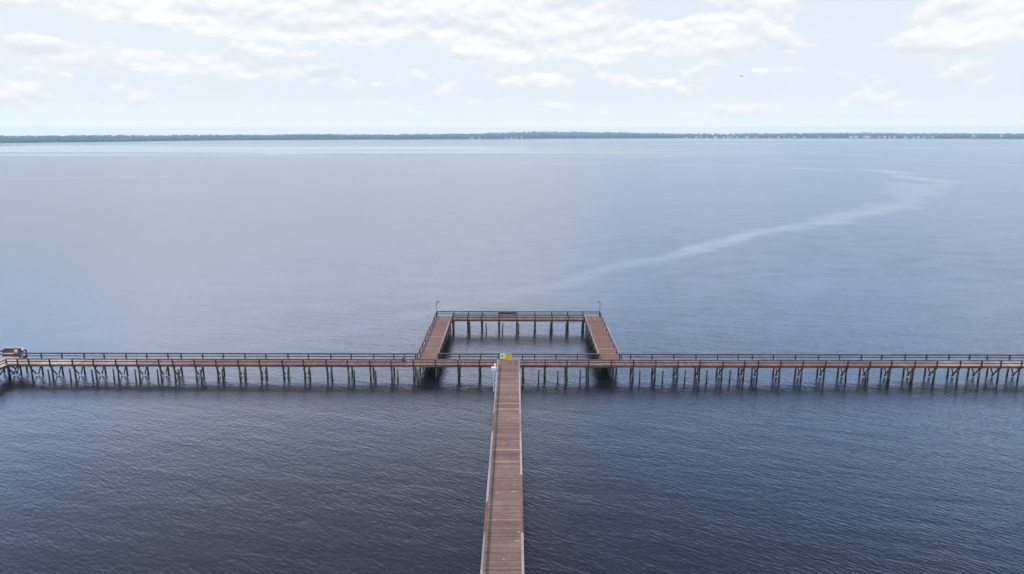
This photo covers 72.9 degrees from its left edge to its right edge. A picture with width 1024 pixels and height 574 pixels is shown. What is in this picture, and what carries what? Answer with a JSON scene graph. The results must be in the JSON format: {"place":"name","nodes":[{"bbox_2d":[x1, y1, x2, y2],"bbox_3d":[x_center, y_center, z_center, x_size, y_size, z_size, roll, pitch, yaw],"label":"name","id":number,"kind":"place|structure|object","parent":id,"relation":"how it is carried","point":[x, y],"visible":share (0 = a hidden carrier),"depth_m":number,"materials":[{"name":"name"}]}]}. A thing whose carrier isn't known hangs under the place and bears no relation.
{"place":"outdoors","nodes":[
{"label":"outdoors","id":0,"kind":"place"},
{"bbox_2d":[0,138,1023,573],"bbox_3d":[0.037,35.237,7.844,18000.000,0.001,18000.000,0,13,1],"label":"water","id":1,"kind":"structure","parent":0,"point":[648,244],"depth_m":119.28,"materials":[{"name":"blue liquid"}]},
{"bbox_2d":[491,364,495,390],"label":"white pole","id":2,"kind":"object","parent":1,"relation":"in","point":[493,369],"visible":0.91,"depth_m":98.46,"materials":[{"name":"plastic"}]},
{"bbox_2d":[480,360,523,573],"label":"boardwalk","id":3,"kind":"structure","parent":1,"relation":"in","point":[503,545],"depth_m":68.06,"materials":[{"name":"brown wood"}]},
{"bbox_2d":[0,349,1023,379],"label":"boardwalk","id":4,"kind":"structure","parent":1,"relation":"in","point":[19,361],"depth_m":104.20,"materials":[{"name":"brown wood"}]},
{"bbox_2d":[2,348,23,356],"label":"bench","id":5,"kind":"object","parent":4,"relation":"on","point":[11,350],"visible":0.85,"depth_m":108.07,"materials":[{"name":"brown wood"}]},
{"bbox_2d":[500,354,505,358],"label":"yellow sign","id":6,"kind":"object","parent":4,"relation":"attached to","point":[502,356],"visible":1,"depth_m":105.95,"materials":[{"name":"plastic"}]},
{"bbox_2d":[506,353,511,359],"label":"sign","id":7,"kind":"object","parent":4,"relation":"hanging from","point":[508,356],"visible":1,"depth_m":105.96,"materials":[{"name":"plastic"}]},
{"bbox_2d":[416,311,619,371],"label":"pier platform","id":8,"kind":"structure","parent":1,"relation":"in","point":[439,334],"depth_m":125.05,"materials":[{"name":"brown wood"}]},
{"bbox_2d":[498,313,515,316],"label":"bench","id":9,"kind":"object","parent":8,"relation":"on","point":[507,314],"visible":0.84,"depth_m":130.63,"materials":[{"name":"brown wood"}]},
{"bbox_2d":[0,133,1023,142],"bbox_3d":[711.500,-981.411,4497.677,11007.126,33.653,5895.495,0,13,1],"label":"shore","id":10,"kind":"structure","parent":0,"point":[509,138],"depth_m":4043.51,"materials":[{"name":"grey"}]},
{"bbox_2d":[0,131,1023,142],"bbox_3d":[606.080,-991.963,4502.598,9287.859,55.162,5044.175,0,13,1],"label":"forest","id":11,"kind":"object","parent":10,"relation":"on","point":[66,138],"visible":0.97,"depth_m":4482.51,"materials":[{"name":"green plant"}]},
{"bbox_2d":[0,0,1023,135],"label":"sky","id":12,"kind":"structure","parent":0,"point":[68,67],"materials":[{"name":"white"}]}
]}

